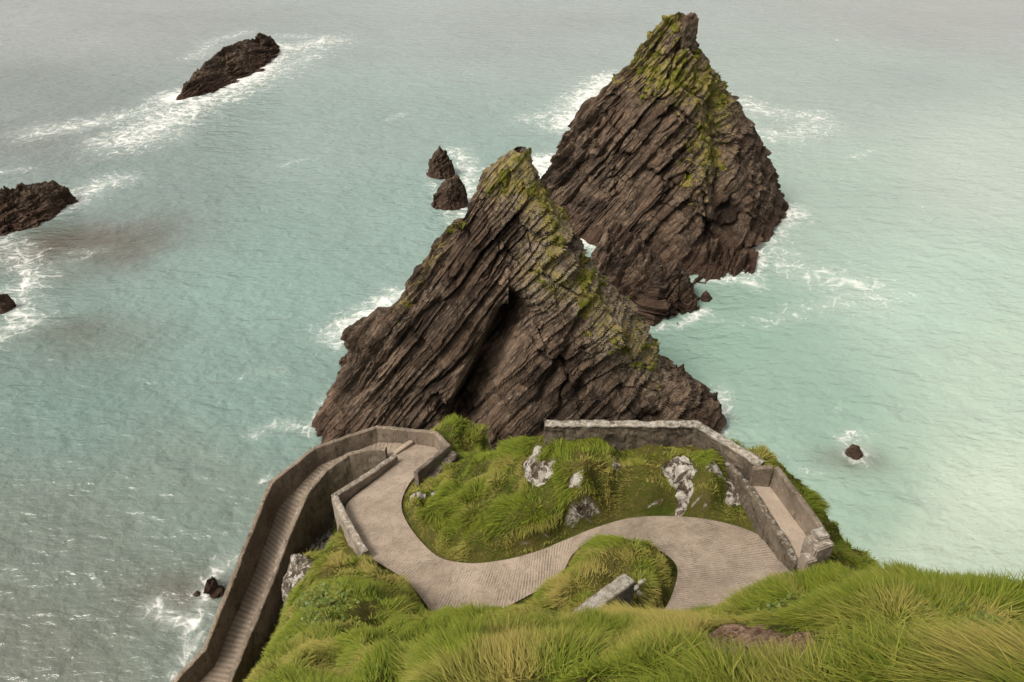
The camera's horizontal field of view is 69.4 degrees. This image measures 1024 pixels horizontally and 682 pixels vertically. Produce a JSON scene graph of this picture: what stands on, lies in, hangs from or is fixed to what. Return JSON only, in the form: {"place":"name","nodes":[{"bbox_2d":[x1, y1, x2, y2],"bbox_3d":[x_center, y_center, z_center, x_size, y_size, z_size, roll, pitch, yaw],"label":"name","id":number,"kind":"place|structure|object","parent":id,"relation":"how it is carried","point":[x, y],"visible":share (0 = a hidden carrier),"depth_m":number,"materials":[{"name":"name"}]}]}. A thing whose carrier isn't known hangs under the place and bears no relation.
{"place":"outdoors","nodes":[
{"label":"outdoors","id":0,"kind":"place"},
{"bbox_2d":[200,442,791,681],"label":"path","id":1,"kind":"structure","parent":0,"point":[716,562],"depth_m":31.81,"materials":[{"name":"concrete"}]},
{"bbox_2d":[392,440,412,454],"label":"step","id":2,"kind":"object","parent":1,"relation":"on","point":[404,446],"visible":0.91,"depth_m":42.62,"materials":[{"name":"concrete"}]},
{"bbox_2d":[0,0,1023,681],"bbox_3d":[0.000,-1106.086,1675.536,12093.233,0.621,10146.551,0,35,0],"label":"sea","id":3,"kind":"structure","parent":0,"point":[194,288],"depth_m":114.22,"materials":[{"name":"liquid"}]},
{"bbox_2d":[0,294,15,313],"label":"sea rock","id":4,"kind":"object","parent":3,"relation":"in","point":[7,303],"visible":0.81,"depth_m":101.33,"materials":[{"name":"brown stone"}]},
{"bbox_2d":[0,180,77,235],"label":"sea rock","id":5,"kind":"object","parent":3,"relation":"in","point":[23,206],"visible":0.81,"depth_m":124.28,"materials":[{"name":"brown stone"}]},
{"bbox_2d":[193,590,200,596],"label":"sea rock","id":6,"kind":"object","parent":3,"relation":"in","point":[196,593],"visible":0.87,"depth_m":64.22,"materials":[{"name":"brown stone"}]},
{"bbox_2d":[203,576,225,598],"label":"sea rock","id":7,"kind":"object","parent":3,"relation":"in","point":[213,589],"visible":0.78,"depth_m":64.16,"materials":[{"name":"brown stone"}]},
{"bbox_2d":[176,32,279,99],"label":"sea rock","id":8,"kind":"object","parent":3,"relation":"in","point":[226,65],"visible":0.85,"depth_m":194.49,"materials":[{"name":"brown stone"}]},
{"bbox_2d":[339,353,347,366],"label":"sea rock","id":9,"kind":"object","parent":3,"relation":"in","point":[343,360],"visible":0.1,"depth_m":90.83,"materials":[{"name":"brown stone"}]},
{"bbox_2d":[426,146,454,179],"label":"sea rock","id":10,"kind":"object","parent":3,"relation":"in","point":[440,165],"visible":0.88,"depth_m":139.26,"materials":[{"name":"brown stone"}]},
{"bbox_2d":[431,174,468,210],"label":"sea rock","id":11,"kind":"object","parent":3,"relation":"in","point":[450,194],"visible":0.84,"depth_m":127.52,"materials":[{"name":"brown stone"}]},
{"bbox_2d":[311,146,726,449],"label":"sea stack","id":12,"kind":"object","parent":3,"relation":"in","point":[511,311],"visible":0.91,"depth_m":74.65,"materials":[{"name":"brown stone"}]},
{"bbox_2d":[591,221,699,325],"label":"sea rock","id":13,"kind":"object","parent":3,"relation":"in","point":[646,280],"visible":0.72,"depth_m":102.05,"materials":[{"name":"brown stone"}]},
{"bbox_2d":[540,12,788,284],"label":"sea stack","id":14,"kind":"object","parent":3,"relation":"in","point":[662,152],"visible":0.98,"depth_m":113.11,"materials":[{"name":"brown stone"}]},
{"bbox_2d":[673,364,721,414],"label":"sea rock","id":15,"kind":"object","parent":3,"relation":"in","point":[713,396],"visible":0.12,"depth_m":79.89,"materials":[{"name":"brown stone"}]},
{"bbox_2d":[700,290,711,301],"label":"sea rock","id":16,"kind":"object","parent":3,"relation":"in","point":[705,296],"visible":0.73,"depth_m":103.46,"materials":[{"name":"brown stone"}]},
{"bbox_2d":[845,444,862,459],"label":"sea rock","id":17,"kind":"object","parent":3,"relation":"in","point":[853,451],"visible":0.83,"depth_m":77.95,"materials":[{"name":"brown stone"}]},
{"bbox_2d":[264,413,1021,681],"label":"headland terrain","id":18,"kind":"structure","parent":0,"point":[584,511],"depth_m":32.12,"materials":[{"name":"green plant"}]},
{"bbox_2d":[281,553,312,604],"bbox_3d":[-10.710,12.309,37.069,1.846,3.186,1.834,19,39,25],"label":"boulder","id":19,"kind":"object","parent":18,"relation":"on","point":[298,566],"visible":0.37,"depth_m":36.62,"materials":[{"name":"grey stone"}]},
{"bbox_2d":[226,447,387,681],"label":"parapet wall","id":20,"kind":"structure","parent":18,"relation":"on","point":[312,519],"depth_m":41.24,"materials":[{"name":"concrete"}]},
{"bbox_2d":[172,425,450,681],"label":"parapet wall","id":21,"kind":"structure","parent":18,"relation":"on","point":[283,485],"depth_m":40.93,"materials":[{"name":"concrete"}]},
{"bbox_2d":[282,598,359,642],"bbox_3d":[-5.996,8.642,22.495,3.365,4.086,3.777,28,43,34],"label":"leafy plant","id":22,"kind":"object","parent":18,"relation":"on","point":[308,617],"visible":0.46,"depth_m":22.08,"materials":[{"name":"green plant"}]},
{"bbox_2d":[278,573,394,629],"bbox_3d":[-6.881,9.439,26.985,4.944,5.894,5.493,0,35,0],"label":"leafy plant","id":23,"kind":"object","parent":18,"relation":"on","point":[311,603],"visible":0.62,"depth_m":26.32,"materials":[{"name":"green plant"}]},
{"bbox_2d":[331,454,397,556],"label":"kerb wall","id":24,"kind":"structure","parent":18,"relation":"on","point":[341,497],"depth_m":37.63,"materials":[{"name":"stone"}]},
{"bbox_2d":[410,491,425,499],"bbox_3d":[-4.748,7.969,37.419,0.808,0.790,0.549,0,35,0],"label":"boulder","id":25,"kind":"object","parent":18,"relation":"on","point":[420,494],"visible":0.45,"depth_m":37.23,"materials":[{"name":"stone"}]},
{"bbox_2d":[428,450,458,477],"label":"rock","id":26,"kind":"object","parent":18,"relation":"on","point":[451,456],"depth_m":40.33,"materials":[{"name":"stone"}]},
{"bbox_2d":[532,445,540,458],"bbox_3d":[1.186,5.223,33.836,0.536,0.845,0.643,12,37,16],"label":"boulder","id":27,"kind":"object","parent":18,"relation":"on","point":[535,450],"visible":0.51,"depth_m":33.64,"materials":[{"name":"stone"}]},
{"bbox_2d":[538,471,545,482],"bbox_3d":[1.479,6.292,33.229,0.616,1.208,0.686,0,35,0],"label":"boulder","id":28,"kind":"object","parent":18,"relation":"on","point":[541,474],"visible":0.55,"depth_m":32.89,"materials":[{"name":"stone"}]},
{"bbox_2d":[573,574,634,612],"bbox_3d":[3.066,9.332,24.979,2.527,2.660,0.584,-27,43,-33],"label":"wall stub","id":29,"kind":"object","parent":18,"relation":"on","point":[621,587],"depth_m":24.46,"materials":[{"name":"grey stone"}]},
{"bbox_2d":[241,556,1023,681],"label":"hill grass","id":30,"kind":"structure","parent":18,"relation":"on","point":[650,644],"depth_m":9.22,"materials":[{"name":"green plant"}]},
{"bbox_2d":[638,578,645,584],"bbox_3d":[4.669,8.681,26.503,0.375,0.337,0.264,-18,39,-24],"label":"boulder","id":31,"kind":"object","parent":18,"relation":"on","point":[640,581],"visible":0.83,"depth_m":26.41,"materials":[{"name":"stone"}]},
{"bbox_2d":[544,419,764,480],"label":"rubble wall","id":32,"kind":"structure","parent":18,"relation":"on","point":[621,435],"depth_m":33.23,"materials":[{"name":"stone"}]},
{"bbox_2d":[675,491,686,500],"bbox_3d":[7.282,6.675,31.974,0.822,0.424,0.453,9,36,13],"label":"boulder","id":33,"kind":"object","parent":18,"relation":"on","point":[681,495],"visible":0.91,"depth_m":31.81,"materials":[{"name":"stone"}]},
{"bbox_2d":[673,456,690,482],"bbox_3d":[7.386,5.686,32.368,1.377,0.945,0.856,-21,40,-27],"label":"boulder","id":34,"kind":"object","parent":18,"relation":"on","point":[681,470],"visible":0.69,"depth_m":31.90,"materials":[{"name":"stone"}]},
{"bbox_2d":[721,460,798,572],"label":"retaining wall","id":35,"kind":"structure","parent":18,"relation":"on","point":[770,533],"depth_m":29.93,"materials":[{"name":"stone"}]},
{"bbox_2d":[740,590,819,616],"bbox_3d":[4.589,4.443,12.454,1.254,1.891,1.393,0,35,0],"label":"leafy plant","id":36,"kind":"object","parent":18,"relation":"on","point":[778,604],"visible":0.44,"depth_m":12.65,"materials":[{"name":"green plant"}]},
{"bbox_2d":[749,465,833,571],"bbox_3d":[10.980,7.307,29.467,1.304,2.534,4.731,-6,35,-8],"label":"stone alcove","id":37,"kind":"object","parent":18,"relation":"on","point":[799,523],"visible":0.93,"depth_m":29.19,"materials":[{"name":"concrete"}]},
{"bbox_2d":[919,595,1018,631],"bbox_3d":[5.621,3.392,8.952,1.184,0.829,0.905,7,36,10],"label":"leafy plant","id":38,"kind":"object","parent":18,"relation":"on","point":[983,613],"visible":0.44,"depth_m":8.87,"materials":[{"name":"green plant"}]}
]}

